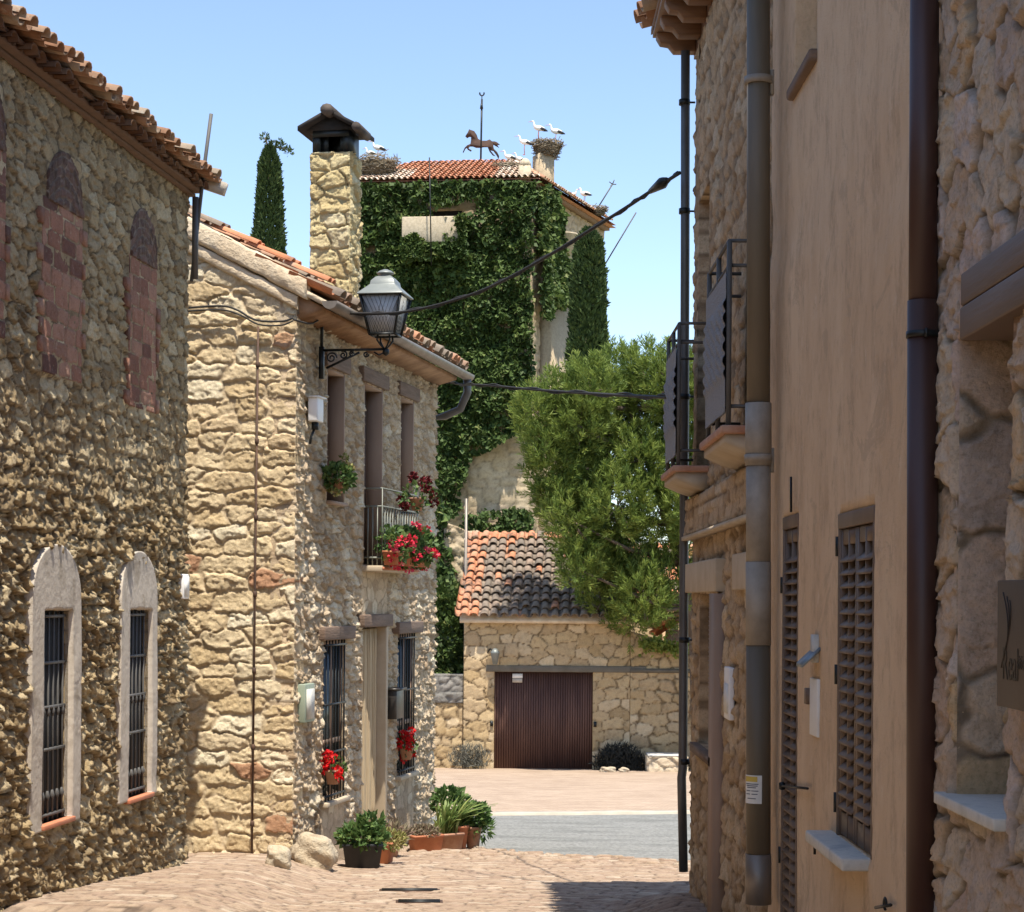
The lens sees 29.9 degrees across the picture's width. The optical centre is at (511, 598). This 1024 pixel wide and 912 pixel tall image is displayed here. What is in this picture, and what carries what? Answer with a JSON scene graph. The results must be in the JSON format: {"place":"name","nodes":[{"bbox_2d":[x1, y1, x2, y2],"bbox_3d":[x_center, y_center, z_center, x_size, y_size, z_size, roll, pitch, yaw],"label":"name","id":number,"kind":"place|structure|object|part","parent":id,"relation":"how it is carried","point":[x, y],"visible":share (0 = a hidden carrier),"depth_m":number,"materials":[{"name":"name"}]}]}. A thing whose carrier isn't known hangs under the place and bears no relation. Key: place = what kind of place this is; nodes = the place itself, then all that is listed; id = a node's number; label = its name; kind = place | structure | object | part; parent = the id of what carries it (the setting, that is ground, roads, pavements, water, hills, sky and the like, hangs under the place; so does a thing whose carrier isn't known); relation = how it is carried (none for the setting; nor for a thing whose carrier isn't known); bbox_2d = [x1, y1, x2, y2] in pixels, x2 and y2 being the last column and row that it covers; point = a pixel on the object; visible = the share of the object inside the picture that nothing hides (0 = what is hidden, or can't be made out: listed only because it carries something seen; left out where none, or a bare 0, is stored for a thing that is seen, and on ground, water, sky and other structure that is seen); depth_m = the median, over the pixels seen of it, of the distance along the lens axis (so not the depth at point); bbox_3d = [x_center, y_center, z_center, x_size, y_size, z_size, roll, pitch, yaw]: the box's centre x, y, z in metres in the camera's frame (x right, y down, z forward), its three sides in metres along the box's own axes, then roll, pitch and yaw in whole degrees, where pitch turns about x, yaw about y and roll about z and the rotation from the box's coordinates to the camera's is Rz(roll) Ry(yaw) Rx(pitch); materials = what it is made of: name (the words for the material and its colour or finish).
{"place":"outdoors","nodes":[
{"label":"outdoors","id":0,"kind":"place"},
{"bbox_2d":[1,843,706,911],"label":"paved street","id":1,"kind":"structure","parent":0,"point":[478,879],"depth_m":15.64,"materials":[{"name":"beige stone"}]},
{"bbox_2d":[290,832,338,870],"bbox_3d":[-1.859,2.403,17.994,0.469,0.422,0.371,0,0,0],"label":"boulder","id":2,"kind":"object","parent":1,"relation":"on","point":[310,849],"visible":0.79,"depth_m":17.85,"materials":[{"name":"beige stone"}]},
{"bbox_2d":[333,809,391,867],"bbox_3d":[-1.464,2.344,18.760,0.592,0.560,0.472,0,0,0],"label":"potted plant","id":3,"kind":"object","parent":1,"relation":"on","point":[363,851],"visible":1,"depth_m":18.66,"materials":[{"name":"green plant"}]},
{"bbox_2d":[370,826,408,863],"bbox_3d":[-1.252,2.494,19.488,0.423,0.375,0.364,0,0,0],"label":"potted plant","id":4,"kind":"object","parent":1,"relation":"on","point":[386,856],"visible":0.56,"depth_m":19.43,"materials":[{"name":"yellow plant"}]},
{"bbox_2d":[385,817,415,856],"bbox_3d":[-1.301,2.548,20.625,0.459,0.438,0.458,0,0,-37],"label":"potted plant","id":5,"kind":"object","parent":1,"relation":"on","point":[397,824],"visible":0.2,"depth_m":20.58,"materials":[{"name":"green plant"}]},
{"bbox_2d":[379,888,439,891],"bbox_3d":[-0.845,2.425,15.840,0.500,0.056,0.120,0,0,-3],"label":"drain grate","id":6,"kind":"object","parent":1,"relation":"on","point":[410,889],"visible":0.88,"depth_m":15.83,"materials":[{"name":"metal"}]},
{"bbox_2d":[396,899,442,903],"bbox_3d":[-0.711,2.341,14.710,0.360,0.056,0.150,0,0,-3],"label":"drain grate","id":7,"kind":"object","parent":1,"relation":"on","point":[405,901],"visible":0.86,"depth_m":14.69,"materials":[{"name":"metal"}]},
{"bbox_2d":[408,822,443,850],"bbox_3d":[-0.974,2.665,21.508,0.429,0.346,0.293,0,0,-15],"label":"potted plant","id":8,"kind":"object","parent":1,"relation":"on","point":[431,839],"visible":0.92,"depth_m":21.45,"materials":[{"name":"orange plant"}]},
{"bbox_2d":[429,783,484,848],"bbox_3d":[-0.664,2.501,22.158,0.503,0.728,0.690,0,0,-33],"label":"potted plant","id":9,"kind":"object","parent":1,"relation":"on","point":[452,791],"visible":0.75,"depth_m":22.14,"materials":[{"name":"green plant"}]},
{"bbox_2d":[432,793,497,848],"bbox_3d":[-0.558,2.523,21.849,0.797,0.666,0.487,0,0,0],"label":"potted plant","id":10,"kind":"object","parent":1,"relation":"on","point":[447,821],"visible":0.92,"depth_m":21.79,"materials":[{"name":"green plant"}]},
{"bbox_2d":[455,799,496,848],"bbox_3d":[-0.413,2.590,22.111,0.498,0.592,0.484,0,0,0],"label":"potted plant","id":11,"kind":"object","parent":1,"relation":"on","point":[483,821],"visible":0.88,"depth_m":22.03,"materials":[{"name":"green plant"}]},
{"bbox_2d":[12,0,695,542],"label":"sky","id":12,"kind":"structure","parent":0,"point":[412,73],"materials":[{"name":"blue"}]},
{"bbox_2d":[431,814,690,860],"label":"road","id":13,"kind":"structure","parent":0,"point":[653,836],"depth_m":24.69,"materials":[{"name":"grey asphalt"}]},
{"bbox_2d":[434,768,690,811],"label":"paved square","id":14,"kind":"structure","parent":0,"point":[511,789],"depth_m":36.23,"materials":[{"name":"beige stone"}]},
{"bbox_2d":[433,674,463,767],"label":"wall","id":15,"kind":"structure","parent":14,"relation":"on","point":[448,699],"depth_m":45.12,"materials":[{"name":"stone"}]},
{"bbox_2d":[599,767,615,771],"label":"loose stone","id":16,"kind":"object","parent":14,"relation":"on","point":[607,769],"visible":0.86,"depth_m":43.51,"materials":[{"name":"beige stone"}]},
{"bbox_2d":[618,767,629,771],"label":"loose stone","id":17,"kind":"object","parent":14,"relation":"on","point":[623,769],"visible":0.95,"depth_m":43.52,"materials":[{"name":"beige stone"}]},
{"bbox_2d":[630,631,690,769],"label":"boundary wall","id":18,"kind":"structure","parent":14,"relation":"on","point":[654,705],"depth_m":44.97,"materials":[{"name":"stone"}]},
{"bbox_2d":[637,632,688,659],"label":"creeper","id":19,"kind":"object","parent":18,"relation":"attached to","point":[659,645],"visible":0.77,"depth_m":44.71,"materials":[{"name":"green plant"}]},
{"bbox_3d":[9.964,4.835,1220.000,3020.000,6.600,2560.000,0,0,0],"label":"ground","id":20,"kind":"structure","parent":0,"visible":0},
{"bbox_2d":[0,0,228,911],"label":"stone building","id":21,"kind":"structure","parent":20,"relation":"on","point":[101,182],"depth_m":14.04,"materials":[{"name":"brown stone"}]},
{"bbox_2d":[43,611,61,820],"bbox_3d":[-3.252,0.815,13.394,0.015,1.470,0.572,0,0,7],"label":"window","id":22,"kind":"structure","parent":21,"relation":"in","point":[46,612],"depth_m":13.53,"materials":[{"name":"black metal"}]},
{"bbox_2d":[128,609,141,795],"bbox_3d":[-3.038,0.826,15.259,0.015,1.481,0.577,0,0,7],"label":"window","id":23,"kind":"structure","parent":21,"relation":"in","point":[134,609],"depth_m":15.41,"materials":[{"name":"black"}]},
{"bbox_2d":[178,574,189,598],"bbox_3d":[-2.811,-0.101,16.429,0.065,0.214,0.153,0,0,7],"label":"junction box","id":24,"kind":"object","parent":21,"relation":"attached to","point":[183,582],"visible":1,"depth_m":16.36,"materials":[{"name":"white plastic"}]},
{"bbox_2d":[190,113,212,281],"bbox_3d":[-2.682,-3.460,16.574,0.191,1.463,0.033,0,0,-18],"label":"metal mast","id":25,"kind":"object","parent":21,"relation":"attached to","point":[205,155],"visible":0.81,"depth_m":16.57,"materials":[{"name":"grey metal"}]},
{"bbox_2d":[250,131,293,253],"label":"cypress tree","id":26,"kind":"object","parent":20,"relation":"on","point":[269,196],"visible":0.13,"depth_m":59.71,"materials":[{"name":"green plant"}]},
{"bbox_2d":[265,845,291,869],"bbox_3d":[-2.063,2.308,16.958,0.236,0.262,0.247,0,0,0],"label":"boulder","id":27,"kind":"object","parent":20,"relation":"on","point":[279,856],"visible":0.78,"depth_m":16.88,"materials":[{"name":"beige stone"}]},
{"bbox_2d":[184,103,474,859],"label":"stone house","id":28,"kind":"structure","parent":20,"relation":"on","point":[287,595],"depth_m":18.38,"materials":[{"name":"beige stone"}]},
{"bbox_2d":[187,305,318,326],"bbox_3d":[-2.354,-2.679,18.290,1.387,0.220,0.589,0,0,-22],"label":"wall cable","id":29,"kind":"object","parent":28,"relation":"attached to","point":[258,320],"depth_m":18.19,"materials":[{"name":"black rubber"}]},
{"bbox_2d":[297,683,314,722],"bbox_3d":[-1.982,1.003,18.446,0.105,0.370,0.308,0,0,11],"label":"meter cabinet","id":30,"kind":"object","parent":28,"relation":"attached to","point":[306,707],"visible":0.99,"depth_m":18.33,"materials":[{"name":"metal"}]},
{"bbox_3d":[-1.935,1.013,18.442,0.010,0.289,0.238,0,0,11],"label":"door","id":31,"kind":"part","parent":30,"relation":"part of","materials":[{"name":"metal"}]},
{"bbox_2d":[307,395,325,443],"bbox_3d":[-1.887,-1.716,18.537,0.124,0.460,0.240,0,0,11],"label":"fuse box","id":32,"kind":"object","parent":28,"relation":"attached to","point":[315,411],"visible":1,"depth_m":18.45,"materials":[{"name":"white plastic"}]},
{"bbox_2d":[322,639,341,800],"bbox_3d":[-1.847,1.227,19.489,0.030,1.614,0.755,0,0,11],"label":"window","id":33,"kind":"structure","parent":28,"relation":"in","point":[324,660],"depth_m":19.48,"materials":[{"name":"black metal"}]},
{"bbox_2d":[319,749,347,784],"bbox_3d":[-1.788,1.675,19.128,0.328,0.349,0.323,0,0,0],"label":"flower pot","id":34,"kind":"object","parent":28,"relation":"hanging from","point":[334,774],"visible":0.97,"depth_m":19.07,"materials":[{"name":"ceramic"}]},
{"bbox_2d":[321,452,357,496],"bbox_3d":[-1.735,-1.226,19.062,0.419,0.457,0.417,0,0,0],"label":"flower pot","id":35,"kind":"object","parent":28,"relation":"attached to","point":[339,483],"visible":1,"depth_m":18.99,"materials":[{"name":"ceramic"}]},
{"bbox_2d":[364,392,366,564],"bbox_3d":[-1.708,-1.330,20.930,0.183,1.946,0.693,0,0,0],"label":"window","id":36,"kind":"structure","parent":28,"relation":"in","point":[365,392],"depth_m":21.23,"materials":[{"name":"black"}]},
{"bbox_2d":[319,269,412,378],"bbox_3d":[-1.462,-2.677,18.740,0.917,1.054,0.454,0,0,11],"label":"wall lantern","id":37,"kind":"object","parent":28,"relation":"attached to","point":[383,291],"depth_m":18.58,"materials":[{"name":"black metal"}]},
{"bbox_2d":[362,487,419,573],"bbox_3d":[-1.337,-0.735,21.245,0.265,0.901,1.601,0,0,11],"label":"balcony railing","id":38,"kind":"object","parent":28,"relation":"attached to","point":[383,569],"visible":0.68,"depth_m":20.56,"materials":[{"name":"metal"}]},
{"bbox_2d":[373,523,417,570],"bbox_3d":[-1.286,-0.549,20.611,0.478,0.513,0.474,0,0,43],"label":"flower box","id":39,"kind":"object","parent":38,"relation":"attached to","point":[394,558],"visible":0.99,"depth_m":20.51,"materials":[{"name":"ceramic"}]},
{"bbox_2d":[386,524,430,573],"bbox_3d":[-1.145,-0.549,21.181,0.516,0.573,0.621,0,0,0],"label":"flowering plant","id":40,"kind":"object","parent":38,"relation":"attached to","point":[419,552],"visible":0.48,"depth_m":21.06,"materials":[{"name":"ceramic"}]},
{"bbox_2d":[396,471,439,513],"bbox_3d":[-1.033,-1.161,20.970,0.504,0.470,0.462,0,0,0],"label":"flower pot","id":41,"kind":"object","parent":38,"relation":"attached to","point":[417,504],"visible":1,"depth_m":20.90,"materials":[{"name":"ceramic"}]},
{"bbox_2d":[411,521,440,571],"bbox_3d":[-1.047,-0.595,21.743,0.501,0.581,0.670,0,0,0],"label":"flower box","id":42,"kind":"object","parent":38,"relation":"attached to","point":[432,543],"visible":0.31,"depth_m":21.65,"materials":[{"name":"ceramic"}]},
{"bbox_2d":[388,687,406,718],"bbox_3d":[-1.301,1.177,21.591,0.150,0.345,0.360,0,0,11],"label":"mailbox","id":43,"kind":"object","parent":28,"relation":"attached to","point":[395,702],"visible":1,"depth_m":21.44,"materials":[{"name":"grey paint"}]},
{"bbox_2d":[397,633,411,774],"bbox_3d":[-1.278,1.223,22.382,0.030,1.629,0.784,0,0,11],"label":"window","id":44,"kind":"structure","parent":28,"relation":"in","point":[407,633],"depth_m":22.52,"materials":[{"name":"black glass"}]},
{"bbox_2d":[396,726,418,763],"bbox_3d":[-1.228,1.689,22.035,0.322,0.450,0.366,0,0,0],"label":"flower pot","id":45,"kind":"object","parent":28,"relation":"hanging from","point":[406,752],"visible":1,"depth_m":21.98,"materials":[{"name":"ceramic"}]},
{"bbox_2d":[329,171,680,315],"bbox_3d":[-0.186,-2.889,16.467,0.364,0.505,5.677,0,0,-33],"label":"overhead cable","id":46,"kind":"object","parent":28,"relation":"attached to","point":[661,183],"visible":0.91,"depth_m":15.97,"materials":[{"name":"black rubber"}]},
{"bbox_2d":[446,381,665,399],"bbox_3d":[0.265,-2.098,18.953,0.363,1.319,10.450,0,0,-11],"label":"overhead cable","id":47,"kind":"object","parent":28,"relation":"attached to","point":[639,396],"visible":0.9,"depth_m":17.94,"materials":[{"name":"black rubber"}]},
{"bbox_2d":[434,575,463,673],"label":"hedge bush","id":48,"kind":"object","parent":20,"relation":"on","point":[446,601],"visible":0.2,"depth_m":48.44,"materials":[{"name":"green plant"}]},
{"bbox_2d":[434,500,478,661],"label":"ruined wall","id":49,"kind":"structure","parent":20,"relation":"on","point":[450,537],"depth_m":69.77,"materials":[{"name":"stone"}]},
{"bbox_2d":[464,499,467,587],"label":"metal pole","id":50,"kind":"object","parent":20,"relation":"on","point":[466,535],"visible":0.35,"depth_m":46.47,"materials":[{"name":"metal"}]},
{"bbox_2d":[446,742,491,768],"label":"dry weeds","id":51,"kind":"object","parent":20,"relation":"on","point":[477,761],"visible":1,"depth_m":44.70,"materials":[{"name":"plant"}]},
{"bbox_2d":[360,153,614,537],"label":"stone tower","id":52,"kind":"structure","parent":20,"relation":"on","point":[494,479],"depth_m":95.42,"materials":[{"name":"beige"}]},
{"bbox_2d":[359,149,401,182],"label":"stork nest","id":53,"kind":"object","parent":52,"relation":"on","point":[375,165],"visible":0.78,"depth_m":96.28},
{"bbox_2d":[369,141,385,154],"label":"stork","id":54,"kind":"object","parent":53,"relation":"on","point":[377,147],"visible":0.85,"depth_m":96.92,"materials":[{"name":"white"}]},
{"bbox_2d":[432,211,461,215],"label":"window","id":55,"kind":"structure","parent":52,"relation":"in","point":[439,213],"depth_m":95.61,"materials":[{"name":"black"}]},
{"bbox_2d":[359,177,571,538],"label":"ivy","id":56,"kind":"object","parent":52,"relation":"attached to","point":[408,252],"visible":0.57,"depth_m":94.45,"materials":[{"name":"green plant"}]},
{"bbox_2d":[429,157,431,265],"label":"lightning rod","id":57,"kind":"object","parent":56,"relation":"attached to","point":[430,212],"visible":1,"depth_m":93.78,"materials":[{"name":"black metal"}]},
{"bbox_2d":[463,92,499,158],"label":"weather vane","id":58,"kind":"object","parent":52,"relation":"on","point":[476,142],"visible":0.99,"depth_m":100.97,"materials":[{"name":"black metal"}]},
{"bbox_2d":[490,157,519,169],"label":"stork nest","id":59,"kind":"object","parent":52,"relation":"on","point":[510,163],"visible":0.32,"depth_m":98.01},
{"bbox_2d":[500,150,515,159],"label":"stork","id":60,"kind":"object","parent":59,"relation":"on","point":[508,156],"visible":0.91,"depth_m":98.53,"materials":[{"name":"white"}]},
{"bbox_2d":[512,153,522,160],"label":"stork","id":61,"kind":"object","parent":59,"relation":"on","point":[518,158],"visible":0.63,"depth_m":98.20,"materials":[{"name":"white"}]},
{"bbox_2d":[514,135,532,154],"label":"stork","id":62,"kind":"object","parent":52,"relation":"on","point":[525,142],"visible":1,"depth_m":98.33,"materials":[{"name":"white"}]},
{"bbox_2d":[530,137,566,160],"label":"stork nest","id":63,"kind":"object","parent":52,"relation":"on","point":[547,147],"visible":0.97,"depth_m":98.51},
{"bbox_2d":[530,120,547,138],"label":"stork","id":64,"kind":"object","parent":63,"relation":"on","point":[538,128],"visible":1,"depth_m":98.92,"materials":[{"name":"white"}]},
{"bbox_2d":[545,124,564,139],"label":"stork","id":65,"kind":"object","parent":63,"relation":"on","point":[556,131],"visible":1,"depth_m":98.93,"materials":[{"name":"white"}]},
{"bbox_2d":[579,188,591,195],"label":"stork","id":66,"kind":"object","parent":52,"relation":"on","point":[584,193],"visible":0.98,"depth_m":101.88,"materials":[{"name":"white"}]},
{"bbox_2d":[584,203,608,216],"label":"stork nest","id":67,"kind":"object","parent":52,"relation":"on","point":[600,211],"visible":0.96,"depth_m":102.65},
{"bbox_2d":[598,180,615,206],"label":"antenna pole","id":68,"kind":"object","parent":52,"relation":"on","point":[607,192],"visible":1,"depth_m":102.97,"materials":[{"name":"grey metal"}]},
{"bbox_2d":[606,212,635,262],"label":"antenna pole","id":69,"kind":"object","parent":52,"relation":"attached to","point":[621,237],"visible":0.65,"depth_m":103.97,"materials":[{"name":"grey metal"}]},
{"bbox_2d":[455,530,645,768],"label":"garage","id":70,"kind":"structure","parent":20,"relation":"on","point":[565,704],"depth_m":45.10,"materials":[{"name":"stone"}]},
{"bbox_2d":[487,648,499,663],"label":"wall lamp","id":71,"kind":"object","parent":70,"relation":"attached to","point":[495,652],"visible":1,"depth_m":44.63,"materials":[{"name":"white metal"}]},
{"bbox_2d":[494,672,592,768],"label":"door","id":72,"kind":"structure","parent":70,"relation":"in","point":[542,721],"depth_m":45.10,"materials":[{"name":"brown wood"}]},
{"bbox_2d":[512,674,522,682],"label":"door sign","id":73,"kind":"object","parent":72,"relation":"attached to","point":[516,678],"visible":1,"depth_m":45.08,"materials":[{"name":"white plastic"}]},
{"bbox_2d":[435,810,689,815],"bbox_3d":[0.337,3.353,29.840,60.808,0.426,3.406,0,0,-7],"label":"kerb strip","id":74,"kind":"object","parent":20,"relation":"on","point":[601,812],"visible":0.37,"depth_m":28.89,"materials":[{"name":"concrete"}]},
{"bbox_2d":[563,225,613,529],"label":"cypress tree","id":75,"kind":"object","parent":20,"relation":"on","point":[587,319],"visible":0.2,"depth_m":81.42,"materials":[{"name":"green plant"}]},
{"bbox_2d":[506,332,693,704],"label":"pine tree","id":76,"kind":"object","parent":20,"relation":"on","point":[599,555],"visible":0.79,"depth_m":43.17,"materials":[{"name":"green plant"}]},
{"bbox_2d":[588,741,645,770],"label":"bush","id":77,"kind":"object","parent":20,"relation":"on","point":[619,757],"visible":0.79,"depth_m":44.48,"materials":[{"name":"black plant"}]},
{"bbox_2d":[645,616,678,643],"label":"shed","id":78,"kind":"structure","parent":20,"relation":"on","point":[657,631],"depth_m":46.60,"materials":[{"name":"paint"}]},
{"bbox_2d":[631,543,692,636],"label":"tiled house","id":79,"kind":"structure","parent":20,"relation":"on","point":[637,629],"depth_m":52.00,"materials":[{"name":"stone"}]},
{"bbox_2d":[645,752,687,771],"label":"stone block","id":80,"kind":"structure","parent":20,"relation":"on","point":[660,762],"depth_m":43.98,"materials":[{"name":"beige stone"}]},
{"bbox_2d":[633,0,772,911],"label":"stone townhouse","id":81,"kind":"structure","parent":20,"relation":"on","point":[710,36],"depth_m":12.53,"materials":[{"name":"beige stone"}]},
{"bbox_2d":[661,322,708,496],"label":"screened balcony","id":82,"kind":"structure","parent":81,"relation":"attached to","point":[689,480],"depth_m":13.25,"materials":[{"name":"concrete"}]},
{"bbox_2d":[699,239,746,470],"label":"screened balcony","id":83,"kind":"structure","parent":81,"relation":"attached to","point":[723,444],"depth_m":10.40,"materials":[{"name":"concrete"}]},
{"bbox_2d":[723,666,734,720],"bbox_3d":[1.311,0.572,11.607,0.040,0.316,0.269,0,0,0],"label":"meter box","id":84,"kind":"object","parent":81,"relation":"attached to","point":[729,690],"visible":1,"depth_m":11.49,"materials":[{"name":"white plastic"}]},
{"bbox_2d":[768,0,943,911],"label":"stucco house","id":85,"kind":"structure","parent":20,"relation":"on","point":[839,271],"depth_m":7.80,"materials":[{"name":"beige paint"}]},
{"bbox_2d":[744,0,773,905],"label":"drainpipe","id":86,"kind":"object","parent":85,"relation":"attached to","point":[759,449],"visible":1,"depth_m":9.50,"materials":[{"name":"metal"}]},
{"bbox_2d":[746,775,761,803],"bbox_3d":[1.192,0.945,9.506,0.091,0.140,0.021,0,0,37],"label":"paper notice","id":87,"kind":"object","parent":86,"relation":"attached to","point":[753,789],"visible":1,"depth_m":9.49,"materials":[{"name":"white paper"}]},
{"bbox_2d":[790,477,791,511],"bbox_3d":[1.309,-0.488,9.005,0.012,0.166,0.019,0,0,0],"label":"iron hook","id":88,"kind":"object","parent":85,"relation":"attached to","point":[790,494],"visible":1,"depth_m":9.00,"materials":[{"name":"grey metal"}]},
{"bbox_2d":[779,782,808,789],"bbox_3d":[1.298,0.875,8.839,0.032,0.092,0.812,0,0,0],"label":"iron hook","id":89,"kind":"object","parent":85,"relation":"attached to","point":[782,786],"visible":1,"depth_m":9.01,"materials":[{"name":"grey metal"}]},
{"bbox_2d":[796,634,820,667],"bbox_3d":[1.291,0.227,8.336,0.085,0.140,0.180,0,0,0],"label":"wall light shade","id":90,"kind":"object","parent":85,"relation":"attached to","point":[811,654],"depth_m":8.29,"materials":[{"name":"grey metal"}]},
{"bbox_2d":[804,677,819,737],"bbox_3d":[1.314,0.473,8.403,0.025,0.250,0.299,0,0,0],"label":"doorbell panel","id":91,"kind":"object","parent":85,"relation":"attached to","point":[812,695],"visible":1,"depth_m":8.33,"materials":[{"name":"plastic"}]},
{"bbox_2d":[874,897,891,910],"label":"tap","id":92,"kind":"object","parent":85,"relation":"attached to","point":[885,904],"visible":1,"depth_m":6.67,"materials":[{"name":"grey metal"}]},
{"bbox_2d":[930,0,1023,911],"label":"stone house","id":93,"kind":"structure","parent":20,"relation":"on","point":[977,853],"depth_m":5.68,"materials":[{"name":"beige stone"}]},
{"bbox_2d":[906,0,938,911],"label":"brown drainpipe","id":94,"kind":"object","parent":93,"relation":"attached to","point":[922,331],"visible":1,"depth_m":5.91,"materials":[{"name":"black metal"}]},
{"bbox_2d":[997,580,1023,710],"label":"brown sign","id":95,"kind":"object","parent":93,"relation":"attached to","point":[1010,655],"visible":1,"depth_m":4.75,"materials":[{"name":"black"}]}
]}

